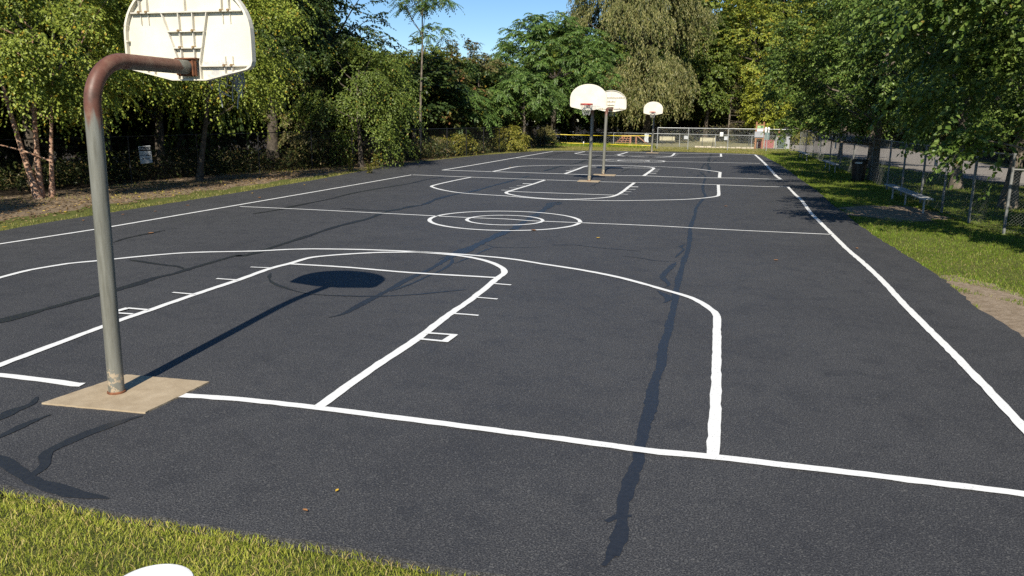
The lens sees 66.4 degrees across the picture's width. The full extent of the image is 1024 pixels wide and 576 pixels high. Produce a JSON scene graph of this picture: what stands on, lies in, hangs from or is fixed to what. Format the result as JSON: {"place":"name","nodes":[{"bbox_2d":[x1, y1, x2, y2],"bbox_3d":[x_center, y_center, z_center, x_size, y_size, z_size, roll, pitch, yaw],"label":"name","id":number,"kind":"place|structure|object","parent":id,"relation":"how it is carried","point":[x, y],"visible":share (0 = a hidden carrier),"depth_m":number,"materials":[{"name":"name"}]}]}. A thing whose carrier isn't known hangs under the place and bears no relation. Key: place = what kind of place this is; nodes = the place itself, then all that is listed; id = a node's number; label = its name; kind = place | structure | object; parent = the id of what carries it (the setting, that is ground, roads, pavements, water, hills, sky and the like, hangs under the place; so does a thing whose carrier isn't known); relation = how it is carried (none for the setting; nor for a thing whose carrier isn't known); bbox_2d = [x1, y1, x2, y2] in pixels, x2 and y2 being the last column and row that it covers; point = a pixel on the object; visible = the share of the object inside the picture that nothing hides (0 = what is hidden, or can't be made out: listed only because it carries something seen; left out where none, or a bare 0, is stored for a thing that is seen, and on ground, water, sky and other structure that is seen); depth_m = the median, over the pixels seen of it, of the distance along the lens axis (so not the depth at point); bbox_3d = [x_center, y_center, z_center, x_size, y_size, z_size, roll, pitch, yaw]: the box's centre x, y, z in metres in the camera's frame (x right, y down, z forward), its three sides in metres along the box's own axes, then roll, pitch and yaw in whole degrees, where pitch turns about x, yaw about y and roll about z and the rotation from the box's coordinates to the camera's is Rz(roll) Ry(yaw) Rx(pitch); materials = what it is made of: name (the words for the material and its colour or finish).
{"place":"outdoors","nodes":[
{"label":"outdoors","id":0,"kind":"place"},
{"bbox_2d":[0,486,476,575],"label":"grass","id":1,"kind":"structure","parent":0,"point":[94,519],"depth_m":4.55,"materials":[{"name":"green plant"}]},
{"bbox_2d":[0,150,1023,575],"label":"court asphalt","id":2,"kind":"structure","parent":0,"point":[834,354],"depth_m":7.75,"materials":[{"name":"grey asphalt"}]},
{"bbox_2d":[42,374,208,413],"bbox_3d":[-3.500,0.976,7.161,1.045,0.060,0.899,4,13,14],"label":"concrete pad","id":3,"kind":"object","parent":2,"relation":"on","point":[144,394],"visible":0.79,"depth_m":7.06,"materials":[{"name":"beige concrete"}]},
{"bbox_2d":[83,0,255,394],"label":"basketball hoop","id":4,"kind":"object","parent":3,"relation":"on","point":[192,40],"visible":0.99,"depth_m":7.52,"materials":[{"name":"metal"}]},
{"bbox_2d":[0,175,408,243],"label":"sideline marking","id":5,"kind":"object","parent":2,"relation":"on","point":[186,213],"visible":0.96,"depth_m":19.85,"materials":[{"name":"paint"}]},
{"bbox_2d":[0,252,511,405],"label":"key marking","id":6,"kind":"object","parent":2,"relation":"on","point":[340,390],"visible":0.98,"depth_m":9.82,"materials":[{"name":"paint"}]},
{"bbox_2d":[0,152,716,565],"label":"crack sealant","id":7,"kind":"object","parent":2,"relation":"on","point":[620,532],"visible":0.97,"depth_m":7.16,"materials":[{"name":"black asphalt"}]},
{"bbox_2d":[0,248,721,454],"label":"three point marking","id":8,"kind":"object","parent":2,"relation":"on","point":[714,434],"visible":0.97,"depth_m":8.70,"materials":[{"name":"paint"}]},
{"bbox_2d":[366,163,372,172],"bbox_3d":[-6.358,-5.319,34.961,0.366,0.531,0.368,4,13,14],"label":"weed","id":9,"kind":"object","parent":2,"relation":"on","point":[368,165],"visible":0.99,"depth_m":34.93,"materials":[{"name":"green plant"}]},
{"bbox_2d":[372,154,378,168],"bbox_3d":[-6.602,-6.095,37.885,0.380,0.799,0.362,4,13,14],"label":"weed","id":10,"kind":"object","parent":2,"relation":"on","point":[374,160],"visible":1,"depth_m":37.88,"materials":[{"name":"green plant"}]},
{"bbox_2d":[445,151,552,169],"bbox_3d":[-0.075,-8.081,48.885,0.190,0.001,24.122,4,13,15],"label":"sideline marking","id":11,"kind":"object","parent":2,"relation":"on","point":[494,161],"visible":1,"depth_m":45.40,"materials":[{"name":"paint"}]},
{"bbox_2d":[428,211,581,230],"bbox_3d":[-0.174,-1.699,19.523,3.836,0.001,3.832,4,13,14],"label":"circle marking","id":12,"kind":"object","parent":2,"relation":"on","point":[466,219],"visible":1,"depth_m":19.13,"materials":[{"name":"paint"}]},
{"bbox_2d":[0,373,1023,496],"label":"baseline marking","id":13,"kind":"object","parent":2,"relation":"on","point":[907,479],"visible":1,"depth_m":6.14,"materials":[{"name":"paint"}]},
{"bbox_2d":[240,206,829,234],"bbox_3d":[-0.177,-1.731,19.673,15.348,0.001,0.240,4,13,15],"label":"line marking","id":14,"kind":"object","parent":2,"relation":"on","point":[546,221],"visible":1,"depth_m":19.31,"materials":[{"name":"paint"}]},
{"bbox_2d":[504,180,634,198],"bbox_3d":[2.148,-3.588,28.321,4.489,0.005,7.687,4,13,14],"label":"key marking","id":15,"kind":"object","parent":2,"relation":"on","point":[619,193],"visible":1,"depth_m":26.92,"materials":[{"name":"paint"}]},
{"bbox_2d":[430,177,719,200],"bbox_3d":[2.163,-3.590,28.344,10.427,0.001,7.948,4,13,14],"label":"three point marking","id":16,"kind":"object","parent":2,"relation":"on","point":[718,190],"visible":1,"depth_m":25.68,"materials":[{"name":"paint"}]},
{"bbox_2d":[577,180,599,181],"bbox_3d":[3.132,-4.346,31.989,0.919,0.060,0.853,4,13,14],"label":"concrete pad","id":17,"kind":"object","parent":2,"relation":"on","point":[588,181],"visible":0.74,"depth_m":31.72,"materials":[{"name":"beige concrete"}]},
{"bbox_2d":[570,84,606,180],"bbox_3d":[2.984,-6.021,30.753,1.482,3.826,1.586,-6,14,-29],"label":"basketball hoop","id":18,"kind":"object","parent":17,"relation":"on","point":[591,97],"visible":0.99,"depth_m":30.12,"materials":[{"name":"paint"}]},
{"bbox_2d":[427,175,772,186],"bbox_3d":[3.083,-4.388,32.064,15.640,0.001,0.603,4,13,15],"label":"baseline marking","id":19,"kind":"object","parent":2,"relation":"on","point":[629,182],"visible":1,"depth_m":31.52,"materials":[{"name":"paint"}]},
{"bbox_2d":[592,174,615,175],"bbox_3d":[4.186,-5.109,35.557,1.052,0.060,0.924,4,13,14],"label":"concrete pad","id":20,"kind":"object","parent":2,"relation":"on","point":[604,175],"visible":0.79,"depth_m":35.23,"materials":[{"name":"beige concrete"}]},
{"bbox_2d":[597,90,626,174],"bbox_3d":[4.470,-7.210,36.300,1.586,3.826,1.482,-7,14,-30],"label":"basketball hoop","id":21,"kind":"object","parent":20,"relation":"on","point":[616,100],"visible":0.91,"depth_m":36.20,"materials":[{"name":"paint"}]},
{"bbox_2d":[493,165,721,177],"bbox_3d":[5.081,-5.936,39.289,10.538,0.001,7.735,4,13,14],"label":"three point marking","id":22,"kind":"object","parent":2,"relation":"on","point":[719,174],"visible":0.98,"depth_m":39.52,"materials":[{"name":"paint"}]},
{"bbox_2d":[564,165,657,175],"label":"key marking","id":23,"kind":"object","parent":2,"relation":"on","point":[648,172],"visible":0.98,"depth_m":39.78,"materials":[{"name":"paint"}]},
{"bbox_2d":[451,170,780,179],"bbox_3d":[4.138,-5.143,35.589,15.492,0.001,0.697,3,13,13],"label":"baseline marking","id":24,"kind":"object","parent":2,"relation":"on","point":[584,174],"visible":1,"depth_m":35.65,"materials":[{"name":"paint"}]},
{"bbox_2d":[529,158,722,162],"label":"line marking","id":25,"kind":"object","parent":2,"relation":"on","point":[628,160],"visible":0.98,"depth_m":48.20,"materials":[{"name":"paint"}]},
{"bbox_2d":[644,102,662,151],"bbox_3d":[10.603,-12.112,59.170,1.482,3.826,1.586,-6,14,-29],"label":"basketball hoop","id":26,"kind":"object","parent":2,"relation":"on","point":[653,108],"visible":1,"depth_m":58.55,"materials":[{"name":"paint"}]},
{"bbox_2d":[592,151,750,154],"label":"baseline marking","id":27,"kind":"object","parent":2,"relation":"on","point":[691,153],"visible":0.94,"depth_m":59.45,"materials":[{"name":"paint"}]},
{"bbox_2d":[755,155,782,179],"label":"sideline marking","id":28,"kind":"object","parent":2,"relation":"on","point":[772,171],"visible":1,"depth_m":41.30,"materials":[{"name":"paint"}]},
{"bbox_2d":[787,187,1023,432],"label":"sideline marking","id":29,"kind":"object","parent":2,"relation":"on","point":[1006,408],"visible":1,"depth_m":9.07,"materials":[{"name":"paint"}]},
{"bbox_2d":[0,123,1023,575],"bbox_3d":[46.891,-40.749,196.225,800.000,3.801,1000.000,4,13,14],"label":"ground","id":30,"kind":"structure","parent":0,"point":[1008,313],"depth_m":17.27,"materials":[{"name":"green plant"}]},
{"bbox_2d":[0,0,126,186],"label":"dark woodland tree","id":31,"kind":"object","parent":30,"relation":"on","point":[27,133],"visible":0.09,"depth_m":29.58,"materials":[{"name":"green plant"}]},
{"bbox_2d":[0,0,179,198],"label":"birch tree","id":32,"kind":"object","parent":30,"relation":"on","point":[50,94],"visible":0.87,"depth_m":22.84,"materials":[{"name":"green plant"}]},
{"bbox_2d":[30,1,245,175],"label":"dark woodland tree","id":33,"kind":"object","parent":30,"relation":"on","point":[160,124],"visible":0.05,"depth_m":35.42,"materials":[{"name":"green plant"}]},
{"bbox_2d":[124,564,193,575],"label":"paint bucket","id":34,"kind":"object","parent":30,"relation":"on","point":[166,570],"visible":1,"depth_m":3.28,"materials":[{"name":"white plastic"}]},
{"bbox_2d":[1,162,397,202],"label":"verge grass","id":35,"kind":"structure","parent":30,"relation":"on","point":[187,182],"depth_m":29.05,"materials":[{"name":"green plant"}]},
{"bbox_2d":[84,0,321,181],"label":"birch tree","id":36,"kind":"object","parent":30,"relation":"on","point":[259,86],"visible":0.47,"depth_m":29.24,"materials":[{"name":"green plant"}]},
{"bbox_2d":[0,147,539,223],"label":"leaf litter","id":37,"kind":"object","parent":30,"relation":"on","point":[168,192],"visible":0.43,"depth_m":27.20,"materials":[{"name":"brown plant"}]},
{"bbox_2d":[0,126,544,191],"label":"black chain link fence","id":38,"kind":"object","parent":30,"relation":"on","point":[311,155],"visible":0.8,"depth_m":36.25,"materials":[{"name":"metal"}]},
{"bbox_2d":[138,145,152,163],"bbox_3d":[-14.047,-5.112,30.017,0.018,0.685,0.534,8,14,31],"label":"notice sign","id":39,"kind":"object","parent":38,"relation":"attached to","point":[145,154],"visible":1,"depth_m":30.01,"materials":[{"name":"white metal"}]},
{"bbox_2d":[0,147,560,229],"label":"verge grass","id":40,"kind":"structure","parent":30,"relation":"on","point":[261,187],"depth_m":26.54,"materials":[{"name":"green plant"}]},
{"bbox_2d":[260,70,335,168],"bbox_3d":[-11.110,-8.877,40.380,3.837,5.551,4.026,4,13,14],"label":"pale scrub tree","id":41,"kind":"object","parent":30,"relation":"on","point":[317,82],"visible":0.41,"depth_m":39.56,"materials":[{"name":"green plant"}]},
{"bbox_2d":[245,0,361,169],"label":"dark woodland tree","id":42,"kind":"object","parent":30,"relation":"on","point":[314,22],"visible":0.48,"depth_m":37.68,"materials":[{"name":"green plant"}]},
{"bbox_2d":[252,0,406,164],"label":"ivy clad tree","id":43,"kind":"object","parent":30,"relation":"on","point":[341,35],"visible":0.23,"depth_m":41.66,"materials":[{"name":"green plant"}]},
{"bbox_2d":[347,157,352,171],"bbox_3d":[-7.497,-5.722,36.339,0.383,0.708,0.374,4,13,14],"label":"weed","id":44,"kind":"object","parent":30,"relation":"on","point":[349,162],"visible":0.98,"depth_m":36.32,"materials":[{"name":"green plant"}]},
{"bbox_2d":[279,37,429,168],"bbox_3d":[-7.836,-8.849,39.140,7.725,7.180,7.308,-2,13,-12],"label":"weeping tree","id":45,"kind":"object","parent":30,"relation":"on","point":[389,75],"visible":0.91,"depth_m":38.26,"materials":[{"name":"green plant"}]},
{"bbox_2d":[398,34,452,137],"bbox_3d":[-6.682,-14.212,57.750,5.939,8.721,6.352,4,13,14],"label":"mixed tree","id":46,"kind":"object","parent":30,"relation":"on","point":[435,52],"visible":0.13,"depth_m":56.15,"materials":[{"name":"green plant"}]},
{"bbox_2d":[389,0,464,146],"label":"slender tree","id":47,"kind":"object","parent":30,"relation":"on","point":[423,7],"visible":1,"depth_m":49.47,"materials":[{"name":"green plant"}]},
{"bbox_2d":[415,136,453,155],"bbox_3d":[-5.310,-9.112,52.012,2.812,2.058,2.625,-2,12,-10],"label":"bush","id":48,"kind":"object","parent":30,"relation":"on","point":[427,138],"visible":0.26,"depth_m":51.47,"materials":[{"name":"green plant"}]},
{"bbox_2d":[433,131,478,155],"bbox_3d":[-4.086,-9.551,53.255,3.652,2.222,3.134,7,14,29],"label":"bush","id":49,"kind":"object","parent":30,"relation":"on","point":[460,136],"visible":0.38,"depth_m":52.52,"materials":[{"name":"green plant"}]},
{"bbox_2d":[422,86,500,138],"bbox_3d":[-3.903,-12.185,57.021,6.063,4.941,6.125,-4,13,-19],"label":"sumac tree","id":50,"kind":"object","parent":30,"relation":"on","point":[482,100],"visible":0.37,"depth_m":55.62,"materials":[{"name":"green plant"}]},
{"bbox_2d":[440,34,490,95],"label":"mixed tree","id":51,"kind":"object","parent":30,"relation":"on","point":[468,47],"visible":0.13,"depth_m":68.14,"materials":[{"name":"green plant"}]},
{"bbox_2d":[457,52,511,134],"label":"mixed tree","id":52,"kind":"object","parent":30,"relation":"on","point":[492,68],"visible":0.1,"depth_m":69.59,"materials":[{"name":"green plant"}]},
{"bbox_2d":[484,124,531,151],"bbox_3d":[-0.481,-11.272,60.215,3.835,2.586,3.727,4,13,14],"label":"bush","id":53,"kind":"object","parent":30,"relation":"on","point":[519,142],"visible":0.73,"depth_m":59.47,"materials":[{"name":"green plant"}]},
{"bbox_2d":[0,0,1023,178],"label":"woodland","id":54,"kind":"object","parent":30,"relation":"on","point":[439,105],"visible":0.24,"depth_m":51.48,"materials":[{"name":"green plant"}]},
{"bbox_2d":[0,125,1023,190],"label":"undergrowth","id":55,"kind":"object","parent":30,"relation":"on","point":[84,170],"visible":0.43,"depth_m":37.93,"materials":[{"name":"green plant"}]},
{"bbox_2d":[481,72,567,148],"bbox_3d":[0.935,-14.444,64.241,7.518,6.286,7.183,4,13,14],"label":"sumac tree","id":56,"kind":"object","parent":30,"relation":"on","point":[540,102],"visible":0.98,"depth_m":62.54,"materials":[{"name":"green plant"}]},
{"bbox_2d":[535,125,557,145],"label":"bush","id":57,"kind":"object","parent":30,"relation":"on","point":[549,133],"visible":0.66,"depth_m":71.06,"materials":[{"name":"green plant"}]},
{"bbox_2d":[486,10,632,144],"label":"sumac tree","id":58,"kind":"object","parent":30,"relation":"on","point":[563,34],"visible":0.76,"depth_m":72.03,"materials":[{"name":"green plant"}]},
{"bbox_2d":[558,134,618,135],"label":"caution tape","id":59,"kind":"object","parent":30,"relation":"on","point":[593,135],"visible":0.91,"depth_m":69.22,"materials":[{"name":"yellow plastic"}]},
{"bbox_2d":[556,142,650,145],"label":"caution tape","id":60,"kind":"object","parent":30,"relation":"on","point":[609,144],"visible":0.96,"depth_m":69.16,"materials":[{"name":"yellow plastic"}]},
{"bbox_2d":[559,0,723,142],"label":"willow tree","id":61,"kind":"object","parent":30,"relation":"on","point":[668,81],"visible":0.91,"depth_m":81.46,"materials":[{"name":"green plant"}]},
{"bbox_2d":[569,131,757,147],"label":"park fence","id":62,"kind":"object","parent":30,"relation":"on","point":[673,137],"visible":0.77,"depth_m":74.43,"materials":[{"name":"metal"}]},
{"bbox_2d":[644,134,648,141],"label":"hanging cloth","id":63,"kind":"object","parent":62,"relation":"hanging from","point":[646,137],"visible":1,"depth_m":75.26,"materials":[{"name":"white fabric"}]},
{"bbox_2d":[624,129,773,139],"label":"park fence","id":64,"kind":"object","parent":30,"relation":"on","point":[697,130],"visible":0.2,"depth_m":104.23,"materials":[{"name":"metal"}]},
{"bbox_2d":[700,137,714,146],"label":"park bench","id":65,"kind":"object","parent":30,"relation":"on","point":[703,139],"visible":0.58,"depth_m":75.78,"materials":[{"name":"wood"}]},
{"bbox_2d":[676,11,748,141],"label":"leafy tree","id":66,"kind":"object","parent":30,"relation":"on","point":[713,97],"visible":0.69,"depth_m":89.72,"materials":[{"name":"green plant"}]},
{"bbox_2d":[695,146,753,148],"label":"stone edging","id":67,"kind":"object","parent":30,"relation":"on","point":[725,147],"visible":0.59,"depth_m":72.10,"materials":[{"name":"beige stone"}]},
{"bbox_2d":[657,127,798,150],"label":"galvanised fence","id":68,"kind":"object","parent":30,"relation":"on","point":[723,137],"visible":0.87,"depth_m":66.67,"materials":[{"name":"metal"}]},
{"bbox_2d":[660,136,674,140],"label":"banner","id":69,"kind":"object","parent":68,"relation":"attached to","point":[669,138],"visible":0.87,"depth_m":78.63,"materials":[{"name":"fabric"}]},
{"bbox_2d":[699,60,758,141],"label":"bare conifer","id":70,"kind":"object","parent":30,"relation":"on","point":[735,112],"visible":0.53,"depth_m":92.80,"materials":[{"name":"green plant"}]},
{"bbox_2d":[756,141,761,148],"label":"red box","id":71,"kind":"object","parent":30,"relation":"on","point":[759,145],"visible":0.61,"depth_m":71.62,"materials":[{"name":"paint"}]},
{"bbox_2d":[754,122,764,148],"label":"timber kiosk","id":72,"kind":"object","parent":30,"relation":"on","point":[757,134],"visible":0.89,"depth_m":70.19,"materials":[{"name":"brown wood"}]},
{"bbox_2d":[692,0,828,141],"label":"leafy tree","id":73,"kind":"object","parent":30,"relation":"on","point":[753,78],"visible":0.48,"depth_m":90.13,"materials":[{"name":"green plant"}]},
{"bbox_2d":[737,84,795,140],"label":"leafy tree","id":74,"kind":"object","parent":30,"relation":"on","point":[752,116],"visible":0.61,"depth_m":84.67,"materials":[{"name":"green plant"}]},
{"bbox_2d":[764,140,774,148],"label":"red box","id":75,"kind":"object","parent":30,"relation":"on","point":[770,144],"visible":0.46,"depth_m":71.65,"materials":[{"name":"paint"}]},
{"bbox_2d":[763,135,776,148],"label":"park gate","id":76,"kind":"structure","parent":30,"relation":"on","point":[768,143],"depth_m":70.47,"materials":[{"name":"metal"}]},
{"bbox_2d":[777,137,784,147],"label":"wheeled bin","id":77,"kind":"object","parent":30,"relation":"on","point":[781,145],"visible":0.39,"depth_m":71.05,"materials":[{"name":"green plastic"}]},
{"bbox_2d":[776,137,786,149],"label":"park gate","id":78,"kind":"structure","parent":30,"relation":"on","point":[778,146],"depth_m":69.81,"materials":[{"name":"metal"}]},
{"bbox_2d":[782,129,812,144],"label":"bush","id":79,"kind":"object","parent":30,"relation":"on","point":[797,137],"visible":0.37,"depth_m":82.60,"materials":[{"name":"green plant"}]},
{"bbox_2d":[797,151,809,160],"bbox_3d":[19.808,-8.964,53.316,0.300,0.535,5.800,4,13,14],"label":"plank bench","id":80,"kind":"object","parent":30,"relation":"on","point":[805,153],"visible":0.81,"depth_m":53.00,"materials":[{"name":"wood"}]},
{"bbox_2d":[822,160,838,172],"bbox_3d":[16.645,-6.332,41.037,0.300,0.535,4.700,4,13,14],"label":"plank bench","id":81,"kind":"object","parent":30,"relation":"on","point":[830,162],"visible":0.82,"depth_m":40.53,"materials":[{"name":"wood"}]},
{"bbox_2d":[781,21,897,159],"bbox_3d":[22.581,-13.137,52.394,8.408,9.185,8.047,-8,15,-34],"label":"pear tree","id":82,"kind":"object","parent":30,"relation":"on","point":[792,110],"visible":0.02,"depth_m":52.77,"materials":[{"name":"green plant"}]},
{"bbox_2d":[851,159,867,180],"bbox_3d":[15.040,-5.118,33.951,0.666,0.909,0.659,4,13,14],"label":"trash can","id":83,"kind":"object","parent":30,"relation":"on","point":[859,166],"visible":0.98,"depth_m":33.74,"materials":[{"name":"black plastic"}]},
{"bbox_2d":[785,0,970,167],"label":"pear tree","id":84,"kind":"object","parent":30,"relation":"on","point":[817,99],"visible":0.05,"depth_m":42.48,"materials":[{"name":"green plant"}]},
{"bbox_2d":[754,0,1022,180],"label":"pear tree","id":85,"kind":"object","parent":30,"relation":"on","point":[826,120],"visible":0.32,"depth_m":33.54,"materials":[{"name":"green plant"}]},
{"bbox_2d":[789,139,1023,185],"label":"gravel lot","id":86,"kind":"structure","parent":30,"relation":"on","point":[985,170],"depth_m":50.90,"materials":[{"name":"grey gravel"}]},
{"bbox_2d":[799,130,1016,233],"bbox_3d":[17.660,-7.194,41.745,0.310,1.997,49.976,4,13,14],"label":"galvanised fence","id":87,"kind":"object","parent":30,"relation":"on","point":[973,186],"visible":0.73,"depth_m":25.86,"materials":[{"name":"metal"}]},
{"bbox_2d":[884,184,933,212],"bbox_3d":[12.327,-2.789,24.531,0.300,0.535,5.350,4,13,14],"label":"plank bench","id":88,"kind":"object","parent":30,"relation":"on","point":[924,198],"visible":0.81,"depth_m":24.08,"materials":[{"name":"metal"}]},
{"bbox_2d":[797,0,1023,188],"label":"pear tree","id":89,"kind":"object","parent":30,"relation":"on","point":[882,81],"visible":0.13,"depth_m":30.81,"materials":[{"name":"green plant"}]},
{"bbox_2d":[804,0,1023,209],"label":"pear tree","id":90,"kind":"object","parent":30,"relation":"on","point":[1009,110],"visible":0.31,"depth_m":22.57,"materials":[{"name":"green plant"}]},
{"bbox_2d":[840,0,1023,200],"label":"pear tree","id":91,"kind":"object","parent":30,"relation":"on","point":[920,14],"visible":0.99,"depth_m":16.76,"materials":[{"name":"green plant"}]},
{"bbox_2d":[1006,169,1023,233],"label":"galvanised fence","id":92,"kind":"object","parent":30,"relation":"on","point":[1016,199],"visible":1,"depth_m":18.03,"materials":[{"name":"metal"}]},
{"bbox_2d":[332,0,825,121],"label":"sky","id":93,"kind":"structure","parent":0,"point":[481,21],"materials":[{"name":"blue"}]},
{"bbox_2d":[550,141,657,147],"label":"lawn","id":94,"kind":"structure","parent":0,"point":[565,144],"depth_m":72.29,"materials":[{"name":"green plant"}]},
{"bbox_2d":[617,135,647,143],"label":"agility platform","id":95,"kind":"structure","parent":94,"relation":"on","point":[624,136],"depth_m":81.17,"materials":[{"name":"brown wood"}]},
{"bbox_2d":[527,145,810,155],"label":"lawn","id":96,"kind":"structure","parent":0,"point":[704,150],"depth_m":66.13,"materials":[{"name":"green plant"}]},
{"bbox_2d":[765,127,769,139],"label":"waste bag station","id":97,"kind":"object","parent":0,"point":[766,133],"visible":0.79,"depth_m":72.59,"materials":[{"name":"white plastic"}]},
{"bbox_2d":[784,127,791,148],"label":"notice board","id":98,"kind":"object","parent":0,"point":[788,140],"visible":0.22,"depth_m":72.44,"materials":[{"name":"white"}]},
{"bbox_2d":[760,149,1003,186],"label":"lawn grass","id":99,"kind":"structure","parent":0,"point":[771,156],"depth_m":40.65,"materials":[{"name":"green plant"}]},
{"bbox_2d":[804,181,1023,308],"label":"lawn grass","id":100,"kind":"structure","parent":0,"point":[872,188],"depth_m":18.26,"materials":[{"name":"green plant"}]},
{"bbox_2d":[896,181,1023,226],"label":"lawn grass","id":101,"kind":"structure","parent":0,"point":[986,199],"depth_m":27.05,"materials":[{"name":"green plant"}]}
]}

